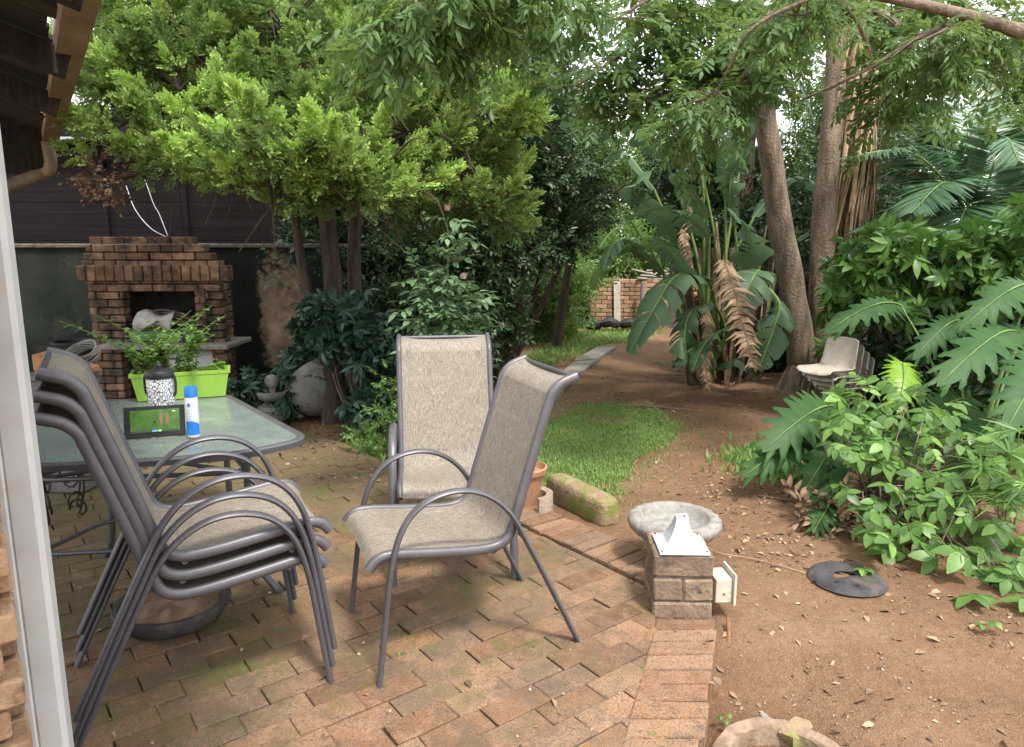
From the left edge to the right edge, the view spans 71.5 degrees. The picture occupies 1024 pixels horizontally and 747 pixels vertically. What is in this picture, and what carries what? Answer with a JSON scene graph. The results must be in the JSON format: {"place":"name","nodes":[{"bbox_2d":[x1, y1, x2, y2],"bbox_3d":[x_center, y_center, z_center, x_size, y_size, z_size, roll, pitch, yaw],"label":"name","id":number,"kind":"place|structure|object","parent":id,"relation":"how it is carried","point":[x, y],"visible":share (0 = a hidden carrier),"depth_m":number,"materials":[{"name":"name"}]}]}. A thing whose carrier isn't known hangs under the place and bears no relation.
{"place":"outdoors","nodes":[
{"label":"outdoors","id":0,"kind":"place"},
{"bbox_2d":[49,330,95,363],"bbox_3d":[-4.201,-0.204,6.869,0.430,0.434,0.430,0,10,0],"label":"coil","id":1,"kind":"object","parent":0,"point":[64,344],"visible":0.3,"depth_m":6.77,"materials":[{"name":"grey rubber"}]},
{"bbox_2d":[128,326,182,340],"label":"potted plant","id":2,"kind":"object","parent":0,"point":[148,330],"visible":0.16,"depth_m":6.66,"materials":[{"name":"green plant"}]},
{"bbox_2d":[132,309,174,331],"bbox_3d":[-3.315,-0.489,6.587,0.380,0.210,0.130,0,10,0],"label":"rag","id":3,"kind":"object","parent":2,"relation":"on","point":[140,320],"visible":0.96,"depth_m":6.56,"materials":[{"name":"fabric"}]},
{"bbox_2d":[131,310,196,326],"bbox_3d":[-3.285,-0.517,6.702,0.607,0.172,0.199,0,10,0],"label":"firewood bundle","id":4,"kind":"object","parent":2,"relation":"on","point":[174,320],"visible":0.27,"depth_m":6.67,"materials":[{"name":"brown wood"}]},
{"bbox_2d":[155,309,193,325],"bbox_3d":[-3.286,-0.530,6.730,0.574,0.167,0.115,0,10,0],"label":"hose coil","id":5,"kind":"object","parent":2,"relation":"on","point":[169,311],"visible":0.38,"depth_m":6.68,"materials":[{"name":"black rubber"}]},
{"bbox_2d":[181,325,198,342],"bbox_3d":[-2.990,-0.367,6.617,0.170,0.150,0.170,0,10,0],"label":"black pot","id":6,"kind":"object","parent":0,"point":[184,339],"visible":0.34,"depth_m":6.56,"materials":[{"name":"plastic"}]},
{"bbox_2d":[46,420,664,746],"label":"brick paving","id":7,"kind":"structure","parent":0,"point":[450,622],"depth_m":2.78,"materials":[{"name":"brown brick"}]},
{"bbox_2d":[42,438,87,524],"bbox_3d":[-2.659,0.611,4.127,0.357,0.456,0.355,0,10,0],"label":"iron stand","id":8,"kind":"object","parent":7,"relation":"on","point":[77,499],"visible":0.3,"depth_m":4.14,"materials":[{"name":"black metal"}]},
{"bbox_2d":[30,368,101,492],"bbox_3d":[-2.909,0.366,4.634,0.370,0.769,0.330,0,10,0],"label":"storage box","id":9,"kind":"object","parent":7,"relation":"on","point":[58,487],"visible":0.17,"depth_m":4.54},
{"bbox_2d":[32,351,99,372],"bbox_3d":[-2.828,-0.070,4.509,0.300,0.130,0.220,-1,10,-6],"label":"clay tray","id":10,"kind":"object","parent":9,"relation":"on","point":[37,358],"visible":0.09,"depth_m":4.41,"materials":[{"name":"orange ceramic"}]},
{"bbox_2d":[66,339,100,362],"bbox_3d":[-2.839,-0.136,4.708,0.203,0.094,0.203,0,38,0],"label":"cable coil","id":11,"kind":"object","parent":9,"relation":"on","point":[74,348],"visible":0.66,"depth_m":4.73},
{"bbox_2d":[36,394,304,592],"bbox_3d":[-1.743,0.612,3.359,1.142,0.748,1.460,-8,13,-37],"label":"glass table","id":12,"kind":"object","parent":7,"relation":"on","point":[215,417],"visible":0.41,"depth_m":3.15,"materials":[{"name":"green"}]},
{"bbox_2d":[60,305,229,401],"bbox_3d":[-1.913,-0.129,3.978,0.705,0.498,0.748,1,10,4],"label":"planter box","id":13,"kind":"object","parent":12,"relation":"on","point":[210,380],"visible":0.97,"depth_m":3.89,"materials":[{"name":"plastic"}]},
{"bbox_2d":[123,404,185,438],"bbox_3d":[-1.569,0.209,3.126,0.244,0.134,0.063,-3,11,-19],"label":"tablet","id":14,"kind":"object","parent":12,"relation":"on","point":[153,421],"visible":0.95,"depth_m":3.11,"materials":[{"name":"black plastic"}]},
{"bbox_2d":[143,363,176,405],"bbox_3d":[-1.780,0.066,3.599,0.140,0.246,0.140,8,13,39],"label":"canister","id":15,"kind":"object","parent":12,"relation":"on","point":[160,384],"visible":0.89,"depth_m":3.55,"materials":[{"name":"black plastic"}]},
{"bbox_2d":[184,385,200,437],"bbox_3d":[-1.394,0.165,3.099,0.054,0.225,0.054,0,10,0],"label":"spray can","id":16,"kind":"object","parent":12,"relation":"on","point":[192,411],"visible":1,"depth_m":3.08,"materials":[{"name":"white metal"}]},
{"bbox_2d":[110,579,230,639],"bbox_3d":[-1.426,0.990,2.995,0.460,0.090,0.460,0,10,0],"label":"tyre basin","id":17,"kind":"object","parent":7,"relation":"on","point":[159,618],"visible":0.64,"depth_m":2.90,"materials":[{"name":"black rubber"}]},
{"bbox_2d":[34,403,333,746],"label":"patio chair","id":18,"kind":"object","parent":7,"relation":"on","point":[56,417],"visible":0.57,"depth_m":2.32,"materials":[{"name":"grey metal"}]},
{"bbox_2d":[33,381,334,742],"bbox_3d":[-1.133,0.511,2.538,0.838,1.092,0.612,-6,12,-30],"label":"patio chair","id":19,"kind":"object","parent":18,"relation":"on","point":[58,395],"visible":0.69,"depth_m":2.32,"materials":[{"name":"grey metal"}]},
{"bbox_2d":[35,347,336,722],"bbox_3d":[-1.124,0.448,2.531,0.838,1.092,0.612,-6,12,-30],"label":"patio chair","id":20,"kind":"object","parent":19,"relation":"on","point":[73,373],"visible":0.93,"depth_m":2.46,"materials":[{"name":"grey metal"}]},
{"bbox_2d":[254,374,289,420],"bbox_3d":[-2.202,0.211,6.540,0.310,0.413,0.310,0,10,0],"label":"fountain","id":21,"kind":"object","parent":7,"relation":"on","point":[271,382],"visible":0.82,"depth_m":6.45,"materials":[{"name":"grey stone"}]},
{"bbox_2d":[53,473,655,735],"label":"joint weeds","id":22,"kind":"object","parent":7,"relation":"on","point":[401,653],"visible":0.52,"depth_m":2.96,"materials":[{"name":"green plant"}]},
{"bbox_2d":[388,332,518,586],"bbox_3d":[-0.324,0.384,3.632,0.612,1.092,0.838,-1,10,-8],"label":"patio chair","id":23,"kind":"object","parent":7,"relation":"on","point":[444,390],"visible":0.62,"depth_m":3.81,"materials":[{"name":"beige fabric"}]},
{"bbox_2d":[342,354,580,688],"bbox_3d":[-0.224,0.519,2.865,0.838,1.092,0.612,-4,11,-22],"label":"patio chair","id":24,"kind":"object","parent":7,"relation":"on","point":[494,491],"visible":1,"depth_m":2.84,"materials":[{"name":"beige fabric"}]},
{"bbox_2d":[47,0,1023,238],"label":"sky","id":25,"kind":"structure","parent":0,"point":[988,7],"materials":[{"name":"white"}]},
{"bbox_2d":[553,347,615,406],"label":"garden path","id":26,"kind":"structure","parent":0,"point":[583,363],"depth_m":9.88,"materials":[{"name":"concrete"}]},
{"bbox_2d":[255,260,1023,746],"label":"soil ground","id":27,"kind":"structure","parent":0,"point":[997,686],"depth_m":3.15,"materials":[{"name":"brown soil"}]},
{"bbox_2d":[48,0,208,112],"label":"distant tree","id":28,"kind":"object","parent":27,"relation":"on","point":[112,31],"visible":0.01,"depth_m":13.17,"materials":[{"name":"green plant"}]},
{"bbox_2d":[6,113,325,243],"bbox_3d":[-5.500,-1.661,8.846,7.800,2.700,2.196,0,10,0],"label":"carport","id":29,"kind":"object","parent":27,"relation":"on","point":[47,211],"visible":0.06,"depth_m":7.89,"materials":[{"name":"metal"}]},
{"bbox_2d":[14,243,366,401],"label":"garden wall","id":30,"kind":"structure","parent":27,"relation":"on","point":[54,291],"depth_m":7.33,"materials":[{"name":"paint"}]},
{"bbox_2d":[226,363,268,408],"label":"umbrella shrub","id":31,"kind":"object","parent":27,"relation":"on","point":[245,388],"visible":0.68,"depth_m":6.45,"materials":[{"name":"green plant"}]},
{"bbox_2d":[14,0,561,424],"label":"conifer tree","id":32,"kind":"object","parent":27,"relation":"on","point":[262,98],"visible":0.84,"depth_m":5.03,"materials":[{"name":"green plant"}]},
{"bbox_2d":[258,316,341,422],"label":"umbrella shrub","id":33,"kind":"object","parent":27,"relation":"on","point":[293,362],"visible":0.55,"depth_m":6.53,"materials":[{"name":"green plant"}]},
{"bbox_2d":[284,358,346,415],"bbox_3d":[-1.766,0.181,6.659,0.320,0.655,0.655,47,16,31],"label":"boulder","id":34,"kind":"object","parent":27,"relation":"on","point":[309,390],"visible":0.45,"depth_m":6.45,"materials":[{"name":"grey stone"}]},
{"bbox_2d":[52,463,586,746],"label":"fallen leaves","id":35,"kind":"object","parent":27,"relation":"on","point":[383,730],"visible":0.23,"depth_m":2.73,"materials":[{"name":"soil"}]},
{"bbox_2d":[0,0,101,746],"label":"house","id":36,"kind":"structure","parent":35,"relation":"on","point":[40,67],"depth_m":3.30,"materials":[{"name":"brick"}]},
{"bbox_2d":[0,129,73,746],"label":"downpipe","id":37,"kind":"object","parent":36,"relation":"attached to","point":[24,527],"visible":1,"depth_m":1.87,"materials":[{"name":"white metal"}]},
{"bbox_2d":[76,237,251,410],"bbox_3d":[-3.282,-0.460,6.766,1.401,1.647,0.674,0,10,0],"label":"barbecue","id":38,"kind":"object","parent":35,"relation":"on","point":[192,280],"visible":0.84,"depth_m":6.57,"materials":[{"name":"brick"}]},
{"bbox_2d":[126,186,165,236],"bbox_3d":[-3.740,-1.658,7.181,0.060,0.576,1.595,-8,13,-38],"label":"cable","id":39,"kind":"object","parent":38,"relation":"attached to","point":[141,218],"visible":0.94,"depth_m":7.12,"materials":[{"name":"white plastic"}]},
{"bbox_2d":[145,180,167,235],"bbox_3d":[-3.603,-1.695,7.191,0.012,0.626,1.483,-6,12,-32],"label":"cable","id":40,"kind":"object","parent":38,"relation":"attached to","point":[157,210],"visible":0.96,"depth_m":7.11,"materials":[{"name":"white plastic"}]},
{"bbox_2d":[168,350,214,367],"bbox_3d":[-3.049,-0.100,6.842,0.500,0.250,0.060,0,10,0],"label":"white tub","id":41,"kind":"object","parent":38,"relation":"in","point":[205,358],"visible":0.17,"depth_m":6.81,"materials":[{"name":"plastic"}]},
{"bbox_2d":[224,0,438,168],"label":"distant tree","id":42,"kind":"object","parent":27,"relation":"on","point":[321,61],"visible":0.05,"depth_m":12.09,"materials":[{"name":"green plant"}]},
{"bbox_2d":[289,286,404,435],"bbox_3d":[-1.355,-0.123,6.331,0.928,1.331,1.326,-10,14,-43],"label":"umbrella shrub","id":43,"kind":"object","parent":27,"relation":"on","point":[348,330],"visible":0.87,"depth_m":6.17,"materials":[{"name":"green plant"}]},
{"bbox_2d":[339,359,397,458],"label":"light shrub","id":44,"kind":"object","parent":27,"relation":"on","point":[371,427],"visible":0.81,"depth_m":5.40,"materials":[{"name":"green plant"}]},
{"bbox_2d":[260,195,518,394],"bbox_3d":[-1.318,-0.926,7.789,2.826,2.822,2.236,0,10,0],"label":"dark shrub","id":45,"kind":"object","parent":27,"relation":"on","point":[382,268],"visible":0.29,"depth_m":7.30,"materials":[{"name":"green plant"}]},
{"bbox_2d":[367,4,509,207],"bbox_3d":[-1.603,-4.177,14.320,5.030,7.175,4.154,6,12,31],"label":"distant tree","id":46,"kind":"object","parent":27,"relation":"on","point":[448,101],"visible":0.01,"depth_m":13.22,"materials":[{"name":"green plant"}]},
{"bbox_2d":[383,205,503,377],"bbox_3d":[-0.521,-0.305,5.430,0.932,1.918,0.678,0,10,0],"label":"shrub","id":47,"kind":"object","parent":27,"relation":"on","point":[433,322],"visible":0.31,"depth_m":5.31,"materials":[{"name":"green plant"}]},
{"bbox_2d":[402,17,627,384],"bbox_3d":[0.057,-2.110,8.078,2.328,4.699,3.044,4,11,22],"label":"evergreen tree","id":48,"kind":"object","parent":27,"relation":"on","point":[567,182],"visible":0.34,"depth_m":7.63,"materials":[{"name":"green plant"}]},
{"bbox_2d":[331,398,718,513],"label":"lawn grass","id":49,"kind":"structure","parent":27,"relation":"on","point":[644,428],"depth_m":5.93,"materials":[{"name":"green plant"}]},
{"bbox_2d":[62,346,1023,746],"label":"leaf litter","id":50,"kind":"object","parent":27,"relation":"on","point":[868,690],"visible":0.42,"depth_m":3.71,"materials":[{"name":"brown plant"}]},
{"bbox_2d":[537,486,552,513],"bbox_3d":[0.192,0.789,4.304,0.119,0.150,0.260,0,10,0],"label":"curved edging","id":51,"kind":"object","parent":27,"relation":"on","point":[545,502],"visible":0.62,"depth_m":4.21,"materials":[{"name":"concrete"}]},
{"bbox_2d":[522,246,618,343],"bbox_3d":[0.409,-1.493,12.434,2.911,2.774,2.334,-7,12,-34],"label":"hedge shrub","id":52,"kind":"object","parent":27,"relation":"on","point":[545,327],"visible":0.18,"depth_m":12.31,"materials":[{"name":"green plant"}]},
{"bbox_2d":[312,321,829,495],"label":"weed grass","id":53,"kind":"structure","parent":27,"relation":"on","point":[744,452],"depth_m":6.26,"materials":[{"name":"green plant"}]},
{"bbox_2d":[572,307,589,327],"bbox_3d":[1.413,-1.151,14.521,0.440,0.420,0.440,0,10,0],"label":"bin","id":54,"kind":"object","parent":27,"relation":"on","point":[581,316],"visible":0.14,"depth_m":14.35,"materials":[{"name":"plastic"}]},
{"bbox_2d":[546,473,618,526],"bbox_3d":[0.421,0.771,4.365,0.158,0.196,0.618,-6,11,-29],"label":"edge stone","id":55,"kind":"object","parent":27,"relation":"on","point":[588,502],"visible":0.93,"depth_m":4.23,"materials":[{"name":"beige stone"}]},
{"bbox_2d":[458,497,715,746],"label":"paving edge course","id":56,"kind":"object","parent":27,"relation":"on","point":[671,654],"visible":0.56,"depth_m":2.70,"materials":[{"name":"brown brick"}]},
{"bbox_2d":[524,461,547,506],"bbox_3d":[0.074,0.681,4.370,0.290,0.240,0.290,0,10,0],"label":"terracotta pot","id":57,"kind":"object","parent":56,"relation":"on","point":[539,473],"visible":0.27,"depth_m":4.29,"materials":[{"name":"orange ceramic"}]},
{"bbox_2d":[585,318,601,329],"bbox_3d":[1.575,-0.956,13.764,0.331,0.247,0.330,0,10,0],"label":"rock","id":58,"kind":"object","parent":27,"relation":"on","point":[597,325],"visible":0.69,"depth_m":13.66,"materials":[{"name":"grey stone"}]},
{"bbox_2d":[573,203,630,278],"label":"hedge shrub","id":59,"kind":"object","parent":27,"relation":"on","point":[592,258],"visible":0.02,"depth_m":16.30,"materials":[{"name":"green plant"}]},
{"bbox_2d":[552,80,658,345],"bbox_3d":[0.811,-2.399,10.513,2.336,4.194,2.862,-9,14,-42],"label":"slender tree","id":60,"kind":"object","parent":27,"relation":"on","point":[624,169],"visible":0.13,"depth_m":10.09,"materials":[{"name":"green plant"}]},
{"bbox_2d":[600,317,620,328],"bbox_3d":[1.894,-0.982,13.660,0.415,0.235,0.347,0,10,0],"label":"rock","id":61,"kind":"object","parent":27,"relation":"on","point":[605,322],"visible":1,"depth_m":13.54,"materials":[{"name":"grey stone"}]},
{"bbox_2d":[620,318,640,328],"bbox_3d":[2.297,-0.969,13.768,0.496,0.228,0.382,0,10,0],"label":"rock","id":62,"kind":"object","parent":27,"relation":"on","point":[626,322],"visible":0.67,"depth_m":13.63,"materials":[{"name":"grey stone"}]},
{"bbox_2d":[576,203,701,278],"bbox_3d":[3.111,-2.639,16.136,3.917,2.847,3.332,6,12,33],"label":"hedge shrub","id":63,"kind":"object","parent":27,"relation":"on","point":[637,263],"visible":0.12,"depth_m":15.66,"materials":[{"name":"green plant"}]},
{"bbox_2d":[585,268,697,328],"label":"brick shed","id":64,"kind":"structure","parent":27,"relation":"on","point":[630,289],"depth_m":14.12,"materials":[{"name":"brown brick"}]},
{"bbox_2d":[614,282,620,320],"bbox_3d":[2.079,-1.398,14.071,0.158,0.832,0.030,0,10,0],"label":"leaning plank","id":65,"kind":"object","parent":64,"relation":"attached to","point":[617,312],"visible":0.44,"depth_m":14.05,"materials":[{"name":"beige wood"}]},
{"bbox_2d":[639,282,646,321],"bbox_3d":[2.555,-1.300,13.885,0.120,0.966,0.115,-4,11,-22],"label":"timber post","id":66,"kind":"object","parent":27,"relation":"on","point":[643,291],"visible":0.35,"depth_m":13.79,"materials":[{"name":"grey wood"}]},
{"bbox_2d":[617,144,675,278],"bbox_3d":[4.008,-3.775,18.500,2.764,4.732,3.571,1,10,3],"label":"distant tree","id":67,"kind":"object","parent":27,"relation":"on","point":[641,185],"visible":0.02,"depth_m":18.34,"materials":[{"name":"green plant"}]},
{"bbox_2d":[621,405,696,411],"bbox_3d":[1.456,0.346,7.088,0.758,0.037,0.024,4,11,23],"label":"fallen stick","id":68,"kind":"object","parent":27,"relation":"on","point":[659,407],"visible":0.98,"depth_m":7.07,"materials":[{"name":"brown wood"}]},
{"bbox_2d":[296,0,1023,215],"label":"overhanging tree","id":69,"kind":"object","parent":27,"relation":"on","point":[424,44],"visible":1,"depth_m":3.79,"materials":[{"name":"green plant"}]},
{"bbox_2d":[627,501,722,542],"bbox_3d":[0.808,0.858,3.563,0.462,0.313,0.466,0,10,0],"label":"bird bath","id":70,"kind":"object","parent":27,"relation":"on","point":[643,518],"visible":0.54,"depth_m":3.59,"materials":[{"name":"grey stone"}]},
{"bbox_2d":[644,530,714,620],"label":"brick pillar","id":71,"kind":"structure","parent":27,"relation":"on","point":[678,586],"depth_m":3.03,"materials":[{"name":"brown brick"}]},
{"bbox_2d":[652,513,709,555],"bbox_3d":[0.732,0.680,3.085,0.210,0.135,0.210,0,10,2],"label":"metal cap","id":72,"kind":"object","parent":71,"relation":"on","point":[677,536],"visible":1,"depth_m":3.04,"materials":[{"name":"white metal"}]},
{"bbox_2d":[712,561,736,605],"bbox_3d":[0.921,0.925,3.134,0.085,0.142,0.146,-1,10,-4],"label":"electrical outlet box","id":73,"kind":"object","parent":71,"relation":"attached to","point":[724,578],"visible":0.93,"depth_m":3.08,"materials":[{"name":"white plastic"}]},
{"bbox_2d":[668,379,748,400],"bbox_3d":[2.204,0.170,7.907,0.138,0.045,1.433,-4,11,-22],"label":"fallen stick","id":74,"kind":"object","parent":27,"relation":"on","point":[712,386],"visible":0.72,"depth_m":7.83,"materials":[{"name":"brown wood"}]},
{"bbox_2d":[583,31,842,390],"bbox_3d":[2.250,-1.823,7.639,3.003,4.169,2.754,0,10,0],"label":"giant paddle plant","id":75,"kind":"object","parent":27,"relation":"on","point":[701,350],"visible":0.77,"depth_m":7.21,"materials":[{"name":"green plant"}]},
{"bbox_2d":[685,365,758,390],"bbox_3d":[2.422,0.015,8.806,0.464,0.109,2.390,0,10,0],"label":"fallen stick","id":76,"kind":"object","parent":27,"relation":"on","point":[731,390],"visible":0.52,"depth_m":7.64,"materials":[{"name":"brown wood"}]},
{"bbox_2d":[717,713,732,725],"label":"weed","id":77,"kind":"object","parent":27,"relation":"on","point":[727,721],"visible":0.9,"depth_m":2.53,"materials":[{"name":"green plant"}]},
{"bbox_2d":[726,617,730,642],"bbox_3d":[0.907,1.105,2.976,0.018,0.106,0.169,2,10,13],"label":"rusty rod","id":78,"kind":"object","parent":27,"relation":"on","point":[728,631],"visible":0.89,"depth_m":3.00,"materials":[{"name":"brown metal"}]},
{"bbox_2d":[699,0,815,250],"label":"tree trunk","id":79,"kind":"object","parent":27,"relation":"on","point":[748,187],"visible":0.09,"depth_m":9.08,"materials":[{"name":"green plant"}]},
{"bbox_2d":[710,549,805,572],"bbox_3d":[1.216,0.953,3.669,0.576,0.013,0.046,8,13,37],"label":"fallen stick","id":80,"kind":"object","parent":27,"relation":"on","point":[755,559],"visible":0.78,"depth_m":3.67,"materials":[{"name":"brown wood"}]},
{"bbox_2d":[758,713,769,717],"bbox_3d":[0.906,1.235,2.506,0.052,0.046,0.100,-3,10,-16],"label":"stone","id":81,"kind":"object","parent":27,"relation":"on","point":[765,715],"visible":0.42,"depth_m":2.52,"materials":[{"name":"stone"}]},
{"bbox_2d":[519,0,1023,394],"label":"garden tree","id":82,"kind":"object","parent":27,"relation":"on","point":[687,69],"visible":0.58,"depth_m":5.01,"materials":[{"name":"green plant"}]},
{"bbox_2d":[712,717,839,746],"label":"edging ring","id":83,"kind":"object","parent":27,"relation":"on","point":[760,731],"visible":0.91,"depth_m":2.44,"materials":[{"name":"beige stone"}]},
{"bbox_2d":[758,494,806,502],"bbox_3d":[1.741,0.795,4.495,0.352,0.023,0.027,6,11,29],"label":"fallen stick","id":84,"kind":"object","parent":27,"relation":"on","point":[777,498],"visible":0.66,"depth_m":4.53,"materials":[{"name":"brown wood"}]},
{"bbox_2d":[619,120,957,372],"bbox_3d":[3.610,-1.741,9.400,4.253,4.445,3.575,0,10,0],"label":"dark shrub","id":85,"kind":"object","parent":27,"relation":"on","point":[802,213],"visible":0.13,"depth_m":9.12,"materials":[{"name":"green plant"}]},
{"bbox_2d":[777,716,812,746],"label":"stone","id":86,"kind":"object","parent":27,"relation":"on","point":[788,736],"visible":0.81,"depth_m":2.44,"materials":[{"name":"beige stone"}]},
{"bbox_2d":[733,354,943,539],"bbox_3d":[2.177,0.437,4.625,1.854,0.977,0.777,-7,12,-35],"label":"split leaf plant","id":87,"kind":"object","parent":27,"relation":"on","point":[793,438],"visible":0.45,"depth_m":4.50,"materials":[{"name":"green plant"}]},
{"bbox_2d":[813,357,874,406],"bbox_3d":[2.958,0.072,6.314,0.398,0.456,0.349,-5,11,-28],"label":"plastic chair","id":88,"kind":"object","parent":27,"relation":"on","point":[871,363],"visible":0.21,"depth_m":6.27,"materials":[{"name":"grey plastic"}]},
{"bbox_2d":[808,351,869,397],"bbox_3d":[2.883,0.022,6.254,0.398,0.456,0.349,-5,11,-28],"label":"plastic chair","id":89,"kind":"object","parent":88,"relation":"on","point":[866,356],"visible":0.26,"depth_m":6.21,"materials":[{"name":"beige plastic"}]},
{"bbox_2d":[802,345,864,392],"bbox_3d":[2.808,-0.029,6.195,0.398,0.456,0.349,-5,11,-28],"label":"plastic chair","id":90,"kind":"object","parent":89,"relation":"on","point":[856,370],"visible":0.46,"depth_m":6.15,"materials":[{"name":"beige plastic"}]},
{"bbox_2d":[796,336,858,388],"bbox_3d":[2.733,-0.079,6.135,0.398,0.456,0.349,-5,11,-28],"label":"plastic chair","id":91,"kind":"object","parent":90,"relation":"on","point":[840,353],"visible":0.96,"depth_m":6.19,"materials":[{"name":"beige plastic"}]},
{"bbox_2d":[807,561,888,597],"bbox_3d":[1.618,0.986,3.434,0.360,0.034,0.360,-3,10,-15],"label":"drain disc","id":92,"kind":"object","parent":27,"relation":"on","point":[858,585],"visible":0.98,"depth_m":3.38,"materials":[{"name":"grey metal"}]},
{"bbox_2d":[822,0,884,345],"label":"shaggy palm","id":93,"kind":"object","parent":27,"relation":"on","point":[854,210],"visible":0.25,"depth_m":7.34,"materials":[{"name":"brown plant"}]},
{"bbox_2d":[781,469,944,558],"bbox_3d":[2.013,0.928,3.948,0.765,0.753,1.112,-9,13,-40],"label":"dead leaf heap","id":94,"kind":"object","parent":27,"relation":"on","point":[842,512],"visible":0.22,"depth_m":4.06,"materials":[{"name":"brown plant"}]},
{"bbox_2d":[852,563,874,576],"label":"weed","id":95,"kind":"object","parent":27,"relation":"on","point":[863,572],"visible":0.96,"depth_m":3.44,"materials":[{"name":"green plant"}]},
{"bbox_2d":[776,41,961,228],"bbox_3d":[6.432,-3.294,13.087,4.024,5.740,3.324,-9,14,-43],"label":"distant tree","id":96,"kind":"object","parent":27,"relation":"on","point":[817,103],"visible":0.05,"depth_m":12.28,"materials":[{"name":"green plant"}]},
{"bbox_2d":[802,372,1023,611],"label":"leafy shrub","id":97,"kind":"object","parent":27,"relation":"on","point":[986,546],"visible":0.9,"depth_m":3.79,"materials":[{"name":"green plant"}]},
{"bbox_2d":[810,192,1023,407],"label":"hedge","id":98,"kind":"object","parent":27,"relation":"on","point":[933,272],"visible":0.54,"depth_m":5.87,"materials":[{"name":"green plant"}]},
{"bbox_2d":[816,276,1023,483],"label":"split leaf plant","id":99,"kind":"object","parent":27,"relation":"on","point":[978,348],"visible":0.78,"depth_m":4.64,"materials":[{"name":"green plant"}]},
{"bbox_2d":[837,77,1023,236],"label":"palm tree","id":100,"kind":"object","parent":27,"relation":"on","point":[994,168],"visible":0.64,"depth_m":7.09,"materials":[{"name":"green plant"}]},
{"bbox_2d":[837,316,1023,458],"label":"dark shrub","id":101,"kind":"object","parent":27,"relation":"on","point":[980,392],"visible":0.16,"depth_m":6.20,"materials":[{"name":"green plant"}]},
{"bbox_2d":[938,417,1023,524],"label":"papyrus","id":102,"kind":"object","parent":27,"relation":"on","point":[1012,496],"visible":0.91,"depth_m":3.61,"materials":[{"name":"green plant"}]},
{"bbox_2d":[973,620,1002,632],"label":"weed","id":103,"kind":"object","parent":27,"relation":"on","point":[992,623],"visible":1,"depth_m":2.96,"materials":[{"name":"green plant"}]},
{"bbox_2d":[958,76,1023,216],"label":"distant tree","id":104,"kind":"object","parent":27,"relation":"on","point":[1018,122],"visible":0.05,"depth_m":12.75,"materials":[{"name":"green plant"}]},
{"bbox_2d":[961,0,1023,205],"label":"distant tree","id":105,"kind":"object","parent":27,"relation":"on","point":[1015,96],"visible":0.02,"depth_m":15.24,"materials":[{"name":"green plant"}]}
]}

